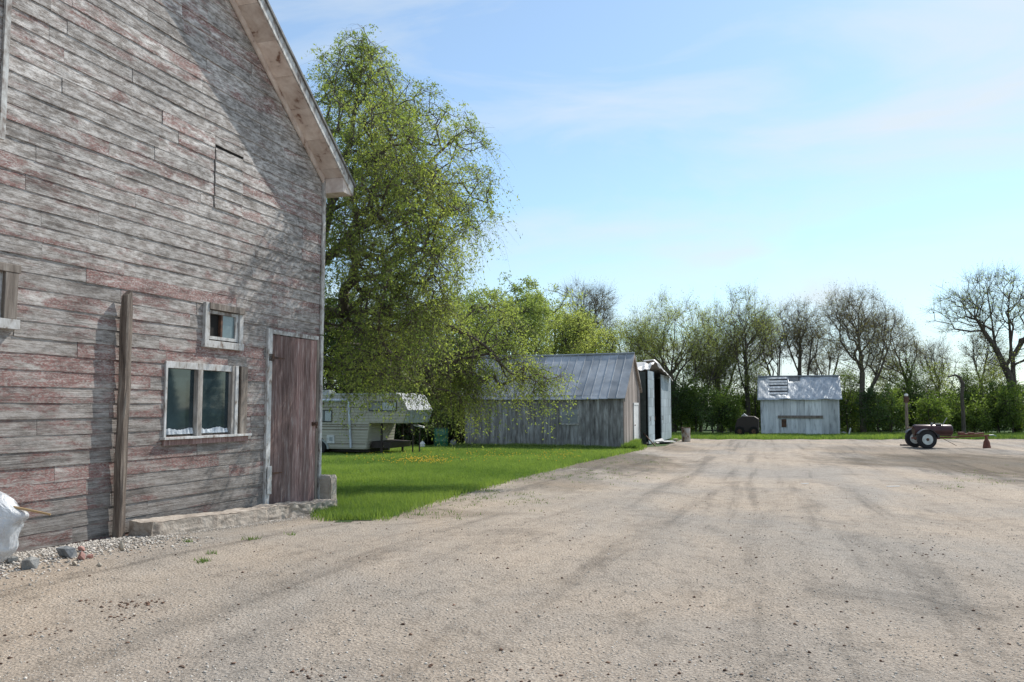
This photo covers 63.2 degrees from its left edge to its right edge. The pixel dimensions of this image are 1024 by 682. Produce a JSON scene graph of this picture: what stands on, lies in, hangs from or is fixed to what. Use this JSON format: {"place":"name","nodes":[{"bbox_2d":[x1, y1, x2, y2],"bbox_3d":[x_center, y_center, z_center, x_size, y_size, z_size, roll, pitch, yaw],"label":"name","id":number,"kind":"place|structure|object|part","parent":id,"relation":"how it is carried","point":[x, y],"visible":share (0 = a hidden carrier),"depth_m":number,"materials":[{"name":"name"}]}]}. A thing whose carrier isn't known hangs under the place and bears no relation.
{"place":"outdoors","nodes":[
{"label":"outdoors","id":0,"kind":"place"},
{"bbox_2d":[0,439,1023,681],"bbox_3d":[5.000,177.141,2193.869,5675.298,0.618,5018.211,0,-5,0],"label":"ground","id":1,"kind":"structure","parent":0,"point":[772,470],"depth_m":6.40,"materials":[{"name":"beige gravel"}]},
{"bbox_2d":[6,556,18,561],"bbox_3d":[-4.351,1.903,7.240,0.094,0.065,0.068,2,-5,-25],"label":"rock","id":2,"kind":"object","parent":1,"relation":"on","point":[12,558],"visible":0.94,"depth_m":7.23,"materials":[{"name":"stone"}]},
{"bbox_2d":[0,491,50,561],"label":"covered bundle","id":3,"kind":"object","parent":1,"relation":"on","point":[13,517],"visible":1,"depth_m":7.13,"materials":[{"name":"white fabric"}]},
{"bbox_2d":[21,556,39,569],"bbox_3d":[-4.067,1.869,6.998,0.157,0.108,0.107,-1,-5,13],"label":"rock","id":4,"kind":"object","parent":1,"relation":"on","point":[30,562],"visible":0.97,"depth_m":6.97,"materials":[{"name":"stone"}]},
{"bbox_2d":[56,546,76,557],"bbox_3d":[-4.021,1.908,7.518,0.141,0.120,0.128,-1,-5,16],"label":"rock","id":5,"kind":"object","parent":1,"relation":"on","point":[67,551],"visible":1,"depth_m":7.48,"materials":[{"name":"stone"}]},
{"bbox_2d":[77,551,85,559],"bbox_3d":[-3.807,1.901,7.364,0.086,0.086,0.057,-3,-5,31],"label":"rock","id":6,"kind":"object","parent":1,"relation":"on","point":[81,555],"visible":0.97,"depth_m":7.35,"materials":[{"name":"pink stone"}]},
{"bbox_2d":[78,546,84,550],"bbox_3d":[-4.093,1.977,7.919,0.048,0.062,0.078,0,-5,-3],"label":"rock","id":7,"kind":"object","parent":1,"relation":"on","point":[81,548],"visible":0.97,"depth_m":7.89,"materials":[{"name":"pink stone"}]},
{"bbox_2d":[119,540,124,550],"bbox_3d":[-3.712,1.949,7.913,0.048,0.114,0.039,2,-5,-18],"label":"rock","id":8,"kind":"object","parent":1,"relation":"on","point":[121,546],"visible":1,"depth_m":7.90,"materials":[{"name":"beige stone"}]},
{"bbox_2d":[112,290,132,537],"bbox_3d":[-4.238,0.879,9.060,0.101,2.893,0.117,-1,-5,18],"label":"wooden post","id":9,"kind":"object","parent":1,"relation":"on","point":[123,408],"visible":0.91,"depth_m":9.04,"materials":[{"name":"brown wood"}]},
{"bbox_2d":[0,0,355,551],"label":"barn","id":10,"kind":"structure","parent":1,"relation":"on","point":[179,168],"depth_m":9.78,"materials":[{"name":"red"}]},
{"bbox_2d":[0,262,20,329],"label":"window","id":11,"kind":"structure","parent":10,"relation":"in","point":[9,273],"depth_m":7.80,"materials":[{"name":"grey wood"}]},
{"bbox_2d":[160,361,251,445],"bbox_3d":[-3.840,0.790,10.536,0.115,0.995,1.680,-1,-5,18],"label":"window","id":12,"kind":"structure","parent":10,"relation":"in","point":[197,401],"depth_m":10.49,"materials":[{"name":"grey wood"}]},
{"bbox_2d":[201,302,245,350],"bbox_3d":[-3.770,-0.181,10.845,0.105,0.570,0.800,-1,-5,18],"label":"window","id":13,"kind":"structure","parent":10,"relation":"in","point":[221,326],"depth_m":10.82,"materials":[{"name":"grey wood"}]},
{"bbox_2d":[266,334,317,505],"bbox_3d":[-3.231,1.315,12.299,0.154,2.840,1.320,-1,-5,18],"label":"door","id":14,"kind":"structure","parent":10,"relation":"in","point":[294,359],"depth_m":12.31,"materials":[{"name":"wood"}]},
{"bbox_2d":[127,507,268,535],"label":"concrete slab","id":15,"kind":"structure","parent":1,"relation":"on","point":[190,522],"depth_m":9.71,"materials":[{"name":"grey concrete"}]},
{"bbox_2d":[248,499,338,519],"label":"concrete slab","id":16,"kind":"structure","parent":1,"relation":"on","point":[289,509],"depth_m":11.72,"materials":[{"name":"grey concrete"}]},
{"bbox_2d":[0,480,1018,681],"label":"bark debris","id":17,"kind":"object","parent":1,"relation":"on","point":[429,665],"visible":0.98,"depth_m":5.26,"materials":[{"name":"brown wood"}]},
{"bbox_2d":[182,455,1014,563],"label":"gravel weeds","id":18,"kind":"object","parent":1,"relation":"on","point":[249,538],"visible":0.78,"depth_m":14.91,"materials":[{"name":"green plant"}]},
{"bbox_2d":[681,427,689,441],"bbox_3d":[9.691,5.216,46.347,0.512,0.794,0.512,0,-5,0],"label":"barrel","id":19,"kind":"object","parent":1,"relation":"on","point":[685,432],"visible":1,"depth_m":46.15,"materials":[{"name":"metal"}]},
{"bbox_2d":[983,436,990,447],"bbox_3d":[22.259,4.752,39.019,0.340,0.550,0.340,0,-5,0],"label":"support stand","id":20,"kind":"object","parent":1,"relation":"on","point":[986,443],"visible":0.9,"depth_m":38.92,"materials":[{"name":"red paint"}]},
{"bbox_2d":[904,417,995,448],"bbox_3d":[20.698,4.319,39.186,4.029,1.439,1.760,0,-5,5],"label":"trailer","id":21,"kind":"object","parent":20,"relation":"on","point":[925,436],"visible":1,"depth_m":39.01,"materials":[{"name":"metal"}]},
{"bbox_2d":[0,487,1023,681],"bbox_3d":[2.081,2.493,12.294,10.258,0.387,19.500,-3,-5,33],"label":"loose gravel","id":22,"kind":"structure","parent":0,"point":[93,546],"depth_m":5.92,"materials":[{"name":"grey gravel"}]},
{"bbox_2d":[268,0,1023,401],"label":"sky","id":23,"kind":"structure","parent":0,"point":[787,147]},
{"bbox_2d":[309,415,1023,521],"bbox_3d":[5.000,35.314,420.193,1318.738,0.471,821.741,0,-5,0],"label":"lawn","id":24,"kind":"structure","parent":0,"point":[704,431],"depth_m":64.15,"materials":[{"name":"plant"}]},
{"bbox_2d":[320,475,336,499],"bbox_3d":[-2.924,2.424,13.061,0.282,0.638,0.278,-1,-5,12],"label":"concrete block","id":25,"kind":"object","parent":24,"relation":"on","point":[328,488],"depth_m":12.95,"materials":[{"name":"grey concrete"}]},
{"bbox_2d":[320,280,384,392],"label":"leafy tree","id":26,"kind":"object","parent":24,"relation":"on","point":[332,343],"visible":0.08,"depth_m":43.85,"materials":[{"name":"green plant"}]},
{"bbox_2d":[335,305,403,392],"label":"leafy tree","id":27,"kind":"object","parent":24,"relation":"on","point":[370,348],"visible":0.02,"depth_m":45.76,"materials":[{"name":"green plant"}]},
{"bbox_2d":[322,390,431,452],"bbox_3d":[-7.029,3.343,34.441,7.020,2.629,2.580,-1,-5,18],"label":"camper trailer","id":28,"kind":"object","parent":24,"relation":"on","point":[370,438],"visible":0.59,"depth_m":33.11,"materials":[{"name":"white metal"}]},
{"bbox_3d":[-7.561,3.015,33.435,0.740,0.472,0.028,-1,-5,18],"label":"window","id":29,"kind":"part","parent":28,"relation":"part of","materials":[{"name":"white glass"}]},
{"bbox_3d":[-5.075,2.563,32.653,1.216,0.381,0.028,-1,-5,18],"label":"window","id":30,"kind":"part","parent":28,"relation":"part of","materials":[{"name":"grey glass"}]},
{"bbox_2d":[382,386,443,445],"bbox_3d":[-5.246,3.944,41.923,4.342,3.876,4.114,0,-5,0],"label":"bush","id":31,"kind":"object","parent":24,"relation":"on","point":[407,436],"visible":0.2,"depth_m":41.45,"materials":[{"name":"green plant"}]},
{"bbox_2d":[406,423,424,452],"bbox_3d":[-3.912,3.996,34.203,0.502,1.289,1.764,-3,-5,30],"label":"work table","id":32,"kind":"object","parent":24,"relation":"on","point":[419,435],"visible":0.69,"depth_m":33.94,"materials":[{"name":"metal"}]},
{"bbox_2d":[384,338,465,437],"bbox_3d":[-4.751,2.689,43.989,4.679,6.235,4.583,2,-5,-20],"label":"leafy tree","id":33,"kind":"object","parent":24,"relation":"on","point":[425,373],"visible":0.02,"depth_m":43.22,"materials":[{"name":"green plant"}]},
{"bbox_2d":[434,428,447,446],"bbox_3d":[-3.385,4.612,39.684,0.712,0.934,0.712,0,-5,0],"label":"barrel","id":34,"kind":"object","parent":24,"relation":"on","point":[442,437],"visible":0.65,"depth_m":39.40,"materials":[{"name":"green paint"}]},
{"bbox_2d":[421,389,464,444],"bbox_3d":[-3.297,4.322,42.746,3.985,4.120,3.584,-3,-6,37],"label":"bush","id":35,"kind":"object","parent":24,"relation":"on","point":[452,435],"visible":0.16,"depth_m":42.08,"materials":[{"name":"green plant"}]},
{"bbox_2d":[301,23,587,462],"bbox_3d":[-2.346,-1.868,16.386,8.058,9.679,6.847,0,-5,0],"label":"leafy tree","id":36,"kind":"object","parent":24,"relation":"on","point":[386,291],"visible":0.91,"depth_m":15.72,"materials":[{"name":"green plant"}]},
{"bbox_2d":[415,294,500,380],"bbox_3d":[-3.475,1.514,47.307,6.508,8.343,6.057,0,-5,0],"label":"leafy tree","id":37,"kind":"object","parent":24,"relation":"on","point":[470,332],"visible":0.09,"depth_m":46.60,"materials":[{"name":"green plant"}]},
{"bbox_2d":[346,449,581,462],"bbox_3d":[-1.818,4.132,30.102,9.364,0.198,10.905,0,-5,0],"label":"dandelion patch","id":38,"kind":"object","parent":24,"relation":"on","point":[426,460],"visible":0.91,"depth_m":28.31,"materials":[{"name":"yellow plant"}]},
{"bbox_2d":[438,271,567,354],"bbox_3d":[-1.205,0.865,52.310,9.442,10.442,8.795,0,-5,0],"label":"leafy tree","id":39,"kind":"object","parent":24,"relation":"on","point":[533,305],"visible":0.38,"depth_m":50.87,"materials":[{"name":"green plant"}]},
{"bbox_2d":[465,352,641,447],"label":"board shed","id":40,"kind":"structure","parent":24,"relation":"on","point":[607,412],"depth_m":39.19,"materials":[{"name":"weathered grey wood boards"},{"name":"galvanised steel"}]},
{"bbox_2d":[560,409,578,424],"bbox_3d":[2.677,3.525,38.561,0.880,0.698,0.045,-1,-5,18],"label":"window","id":41,"kind":"structure","parent":40,"relation":"in","point":[573,420],"depth_m":38.55,"materials":[{"name":"grey glass"}]},
{"bbox_2d":[633,403,638,439],"bbox_3d":[6.095,4.094,40.764,0.060,2.140,1.370,-1,-5,18],"label":"door","id":42,"kind":"structure","parent":40,"relation":"in","point":[635,405],"depth_m":40.76,"materials":[{"name":"white paint"}]},
{"bbox_2d":[522,283,611,354],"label":"leafy tree","id":43,"kind":"object","parent":24,"relation":"on","point":[576,337],"visible":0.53,"depth_m":55.71,"materials":[{"name":"green leaves"},{"name":"dark bark"}]},
{"bbox_2d":[553,275,625,341],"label":"bare tree","id":44,"kind":"object","parent":24,"relation":"on","point":[597,304],"visible":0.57,"depth_m":65.77,"materials":[{"name":"grey plant"}]},
{"bbox_2d":[556,312,625,352],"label":"leafy tree","id":45,"kind":"object","parent":24,"relation":"on","point":[610,338],"visible":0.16,"depth_m":59.62,"materials":[{"name":"green plant"}]},
{"bbox_2d":[595,307,665,361],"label":"bare tree","id":46,"kind":"object","parent":24,"relation":"on","point":[618,325],"visible":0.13,"depth_m":66.04,"materials":[{"name":"green plant"}]},
{"bbox_2d":[637,359,672,444],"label":"machine shed","id":47,"kind":"structure","parent":24,"relation":"on","point":[655,408],"depth_m":46.68,"materials":[{"name":"white metal"}]},
{"bbox_2d":[647,370,654,443],"bbox_3d":[7.200,3.432,43.087,0.059,3.731,1.973,-1,-5,18],"label":"sliding door","id":48,"kind":"structure","parent":47,"relation":"in","point":[650,375],"depth_m":42.89,"materials":[{"name":"white metal"}]},
{"bbox_2d":[660,374,670,439],"bbox_3d":[8.979,3.880,48.523,0.059,3.704,4.170,-1,-5,18],"label":"sliding door","id":49,"kind":"structure","parent":47,"relation":"in","point":[665,382],"depth_m":48.19,"materials":[{"name":"white metal"}]},
{"bbox_2d":[654,438,675,442],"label":"sheet metal scraps","id":50,"kind":"object","parent":24,"relation":"on","point":[660,440],"visible":1,"depth_m":43.62,"materials":[{"name":"white metal"}]},
{"bbox_2d":[613,286,729,431],"bbox_3d":[11.947,1.321,61.941,8.293,11.065,8.882,3,-5,-33],"label":"bare tree","id":51,"kind":"object","parent":24,"relation":"on","point":[662,339],"visible":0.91,"depth_m":61.47,"materials":[{"name":"grey plant"}]},
{"bbox_2d":[671,378,697,429],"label":"shrub","id":52,"kind":"object","parent":24,"relation":"on","point":[674,408],"visible":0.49,"depth_m":60.48,"materials":[{"name":"green plant"}]},
{"bbox_2d":[670,356,702,426],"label":"sapling","id":53,"kind":"object","parent":24,"relation":"on","point":[683,379],"visible":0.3,"depth_m":63.39,"materials":[{"name":"green plant"}]},
{"bbox_2d":[671,388,702,431],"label":"shrub","id":54,"kind":"object","parent":24,"relation":"on","point":[693,421],"visible":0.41,"depth_m":61.47,"materials":[{"name":"green plant"}]},
{"bbox_2d":[675,374,711,431],"bbox_3d":[13.690,4.905,61.716,3.133,4.847,2.932,4,-6,-42],"label":"shrub","id":55,"kind":"object","parent":24,"relation":"on","point":[688,393],"visible":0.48,"depth_m":61.60,"materials":[{"name":"green plant"}]},
{"bbox_2d":[682,355,722,431],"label":"sapling","id":56,"kind":"object","parent":24,"relation":"on","point":[702,376],"visible":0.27,"depth_m":63.89,"materials":[{"name":"green plant"}]},
{"bbox_2d":[685,389,728,429],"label":"bush","id":57,"kind":"object","parent":24,"relation":"on","point":[707,416],"visible":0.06,"depth_m":70.73,"materials":[{"name":"green plant"}]},
{"bbox_2d":[691,387,736,432],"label":"shrub","id":58,"kind":"object","parent":24,"relation":"on","point":[700,409],"visible":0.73,"depth_m":58.42,"materials":[{"name":"green plant"}]},
{"bbox_2d":[687,329,743,432],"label":"bare tree","id":59,"kind":"object","parent":24,"relation":"on","point":[723,365],"visible":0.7,"depth_m":62.79,"materials":[{"name":"green plant"}]},
{"bbox_2d":[684,292,754,432],"bbox_3d":[15.869,1.412,64.224,6.414,11.242,5.691,0,-5,0],"label":"bare tree","id":60,"kind":"object","parent":24,"relation":"on","point":[728,355],"visible":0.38,"depth_m":63.61,"materials":[{"name":"green plant"}]},
{"bbox_2d":[700,381,745,432],"bbox_3d":[14.959,4.729,58.782,3.340,3.765,3.218,0,-5,0],"label":"shrub","id":61,"kind":"object","parent":24,"relation":"on","point":[730,420],"visible":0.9,"depth_m":58.10,"materials":[{"name":"green plant"}]},
{"bbox_2d":[709,356,756,431],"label":"sapling","id":62,"kind":"object","parent":24,"relation":"on","point":[739,389],"visible":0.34,"depth_m":63.71,"materials":[{"name":"green plant"}]},
{"bbox_2d":[724,388,758,431],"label":"shrub","id":63,"kind":"object","parent":24,"relation":"on","point":[743,403],"visible":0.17,"depth_m":63.79,"materials":[{"name":"green plant"}]},
{"bbox_2d":[735,413,758,434],"bbox_3d":[15.691,5.590,55.573,1.560,1.520,1.240,-1,-5,18],"label":"old machine","id":64,"kind":"object","parent":24,"relation":"on","point":[745,423],"visible":0.88,"depth_m":55.08,"materials":[{"name":"metal"}]},
{"bbox_2d":[709,281,786,415],"bbox_3d":[17.879,0.991,63.103,6.249,11.907,6.562,-3,-5,30],"label":"bare tree","id":65,"kind":"object","parent":24,"relation":"on","point":[757,324],"visible":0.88,"depth_m":62.74,"materials":[{"name":"grey plant"}]},
{"bbox_2d":[740,392,760,428],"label":"shrub","id":66,"kind":"object","parent":24,"relation":"on","point":[757,413],"visible":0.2,"depth_m":63.84,"materials":[{"name":"green plant"}]},
{"bbox_2d":[736,357,779,416],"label":"sapling","id":67,"kind":"object","parent":24,"relation":"on","point":[753,378],"visible":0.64,"depth_m":61.84,"materials":[{"name":"green plant"}]},
{"bbox_2d":[748,312,792,375],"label":"bare tree","id":68,"kind":"object","parent":24,"relation":"on","point":[772,357],"visible":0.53,"depth_m":65.62,"materials":[{"name":"grey plant"}]},
{"bbox_2d":[757,375,841,434],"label":"shed","id":69,"kind":"structure","parent":24,"relation":"on","point":[802,404],"depth_m":57.48,"materials":[{"name":"grey wood"}]},
{"bbox_2d":[771,291,831,374],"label":"bare tree","id":70,"kind":"object","parent":24,"relation":"on","point":[799,333],"visible":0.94,"depth_m":66.03,"materials":[{"name":"grey plant"}]},
{"bbox_2d":[794,324,851,374],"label":"bare tree","id":71,"kind":"object","parent":24,"relation":"on","point":[816,367],"visible":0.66,"depth_m":67.73,"materials":[{"name":"grey plant"}]},
{"bbox_2d":[839,391,856,431],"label":"shrub","id":72,"kind":"object","parent":24,"relation":"on","point":[844,415],"visible":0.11,"depth_m":63.42,"materials":[{"name":"green plant"}]},
{"bbox_2d":[828,360,868,431],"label":"sapling","id":73,"kind":"object","parent":24,"relation":"on","point":[847,378],"visible":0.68,"depth_m":64.36,"materials":[{"name":"green plant"}]},
{"bbox_2d":[839,387,859,431],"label":"shrub","id":74,"kind":"object","parent":24,"relation":"on","point":[852,413],"visible":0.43,"depth_m":64.75,"materials":[{"name":"green plant"}]},
{"bbox_2d":[840,386,876,429],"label":"bush","id":75,"kind":"object","parent":24,"relation":"on","point":[855,413],"visible":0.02,"depth_m":69.20,"materials":[{"name":"green plant"}]},
{"bbox_2d":[845,393,876,431],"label":"shrub","id":76,"kind":"object","parent":24,"relation":"on","point":[869,430],"visible":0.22,"depth_m":64.82,"materials":[{"name":"green plant"}]},
{"bbox_2d":[809,277,913,432],"bbox_3d":[26.043,1.006,62.317,7.903,11.751,7.234,5,-6,-45],"label":"bare tree","id":77,"kind":"object","parent":24,"relation":"on","point":[860,327],"visible":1,"depth_m":61.64,"materials":[{"name":"grey plant"}]},
{"bbox_2d":[849,380,900,432],"bbox_3d":[25.443,4.556,58.095,3.329,3.997,3.242,0,-5,0],"label":"shrub","id":78,"kind":"object","parent":24,"relation":"on","point":[868,396],"visible":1,"depth_m":58.04,"materials":[{"name":"green plant"}]},
{"bbox_2d":[856,387,897,430],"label":"bush","id":79,"kind":"object","parent":24,"relation":"on","point":[886,429],"visible":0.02,"depth_m":67.65,"materials":[{"name":"green plant"}]},
{"bbox_2d":[866,354,903,431],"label":"sapling","id":80,"kind":"object","parent":24,"relation":"on","point":[885,381],"visible":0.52,"depth_m":64.50,"materials":[{"name":"green plant"}]},
{"bbox_2d":[868,381,914,433],"bbox_3d":[26.800,4.858,58.898,3.022,4.068,3.217,2,-5,-26],"label":"shrub","id":81,"kind":"object","parent":24,"relation":"on","point":[901,407],"visible":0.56,"depth_m":58.49,"materials":[{"name":"green plant"}]},
{"bbox_2d":[879,385,914,429],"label":"bush","id":82,"kind":"object","parent":24,"relation":"on","point":[895,420],"visible":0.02,"depth_m":69.06,"materials":[{"name":"green plant"}]},
{"bbox_2d":[855,309,939,391],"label":"bare tree","id":83,"kind":"object","parent":24,"relation":"on","point":[915,350],"visible":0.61,"depth_m":63.43,"materials":[{"name":"grey plant"}]},
{"bbox_2d":[903,394,908,433],"bbox_3d":[24.340,4.625,51.294,0.250,2.760,0.240,0,-5,0],"label":"utility post","id":84,"kind":"object","parent":24,"relation":"on","point":[906,399],"visible":0.87,"depth_m":51.26,"materials":[{"name":"brown wood"}]},
{"bbox_2d":[893,377,922,424],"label":"shrub","id":85,"kind":"object","parent":24,"relation":"on","point":[907,391],"visible":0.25,"depth_m":61.67,"materials":[{"name":"green plant"}]},
{"bbox_2d":[890,349,938,399],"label":"sapling","id":86,"kind":"object","parent":24,"relation":"on","point":[906,376],"visible":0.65,"depth_m":63.05,"materials":[{"name":"green plant"}]},
{"bbox_2d":[896,377,932,428],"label":"shrub","id":87,"kind":"object","parent":24,"relation":"on","point":[918,394],"visible":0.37,"depth_m":60.87,"materials":[{"name":"green plant"}]},
{"bbox_2d":[911,393,956,424],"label":"shrub","id":88,"kind":"object","parent":24,"relation":"on","point":[928,408],"visible":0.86,"depth_m":58.10,"materials":[{"name":"green plant"}]},
{"bbox_2d":[907,330,965,404],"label":"bare tree","id":89,"kind":"object","parent":24,"relation":"on","point":[930,360],"visible":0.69,"depth_m":65.81,"materials":[{"name":"grey plant"}]},
{"bbox_2d":[917,357,955,400],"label":"sapling","id":90,"kind":"object","parent":24,"relation":"on","point":[936,386],"visible":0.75,"depth_m":63.33,"materials":[{"name":"green plant"}]},
{"bbox_2d":[926,385,968,431],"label":"shrub","id":91,"kind":"object","parent":24,"relation":"on","point":[953,407],"visible":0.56,"depth_m":59.69,"materials":[{"name":"green plant"}]},
{"bbox_2d":[930,378,978,428],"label":"bush","id":92,"kind":"object","parent":24,"relation":"on","point":[955,388],"visible":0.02,"depth_m":70.88,"materials":[{"name":"green plant"}]},
{"bbox_2d":[948,374,965,432],"bbox_3d":[29.891,4.299,55.842,1.067,4.180,0.266,0,-5,0],"label":"dead trunk","id":93,"kind":"object","parent":24,"relation":"on","point":[963,420],"visible":0.91,"depth_m":55.77,"materials":[{"name":"grey wood"}]},
{"bbox_2d":[937,385,981,432],"bbox_3d":[33.015,5.273,61.055,3.247,4.086,3.396,0,-5,0],"label":"shrub","id":94,"kind":"object","parent":24,"relation":"on","point":[966,398],"visible":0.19,"depth_m":60.76,"materials":[{"name":"green plant"}]},
{"bbox_2d":[950,362,991,402],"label":"sapling","id":95,"kind":"object","parent":24,"relation":"on","point":[966,377],"visible":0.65,"depth_m":61.73,"materials":[{"name":"green plant"}]},
{"bbox_2d":[920,259,1023,432],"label":"bare tree","id":96,"kind":"object","parent":24,"relation":"on","point":[1003,365],"visible":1,"depth_m":60.10,"materials":[{"name":"grey plant"}]},
{"bbox_2d":[952,389,997,432],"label":"shrub","id":97,"kind":"object","parent":24,"relation":"on","point":[975,421],"visible":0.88,"depth_m":58.87,"materials":[{"name":"green plant"}]},
{"bbox_2d":[964,385,1003,431],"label":"shrub","id":98,"kind":"object","parent":24,"relation":"on","point":[987,405],"visible":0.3,"depth_m":60.42,"materials":[{"name":"green plant"}]},
{"bbox_2d":[952,319,1021,431],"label":"bare tree","id":99,"kind":"object","parent":24,"relation":"on","point":[974,348],"visible":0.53,"depth_m":66.06,"materials":[{"name":"grey plant"}]},
{"bbox_2d":[973,378,1019,431],"bbox_3d":[35.307,4.676,60.129,3.345,4.082,3.010,2,-5,-28],"label":"shrub","id":100,"kind":"object","parent":24,"relation":"on","point":[991,397],"visible":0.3,"depth_m":60.06,"materials":[{"name":"green plant"}]},
{"bbox_2d":[976,356,1021,432],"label":"sapling","id":101,"kind":"object","parent":24,"relation":"on","point":[993,376],"visible":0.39,"depth_m":62.59,"materials":[{"name":"green plant"}]},
{"bbox_2d":[983,378,1023,429],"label":"bush","id":102,"kind":"object","parent":24,"relation":"on","point":[1002,425],"visible":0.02,"depth_m":70.12,"materials":[{"name":"green plant"}]},
{"bbox_2d":[990,375,1023,432],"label":"shrub","id":103,"kind":"object","parent":24,"relation":"on","point":[1003,396],"visible":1,"depth_m":58.38,"materials":[{"name":"green plant"}]},
{"bbox_2d":[1007,395,1023,431],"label":"shrub","id":104,"kind":"object","parent":24,"relation":"on","point":[1018,427],"visible":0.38,"depth_m":58.60,"materials":[{"name":"green plant"}]}
]}

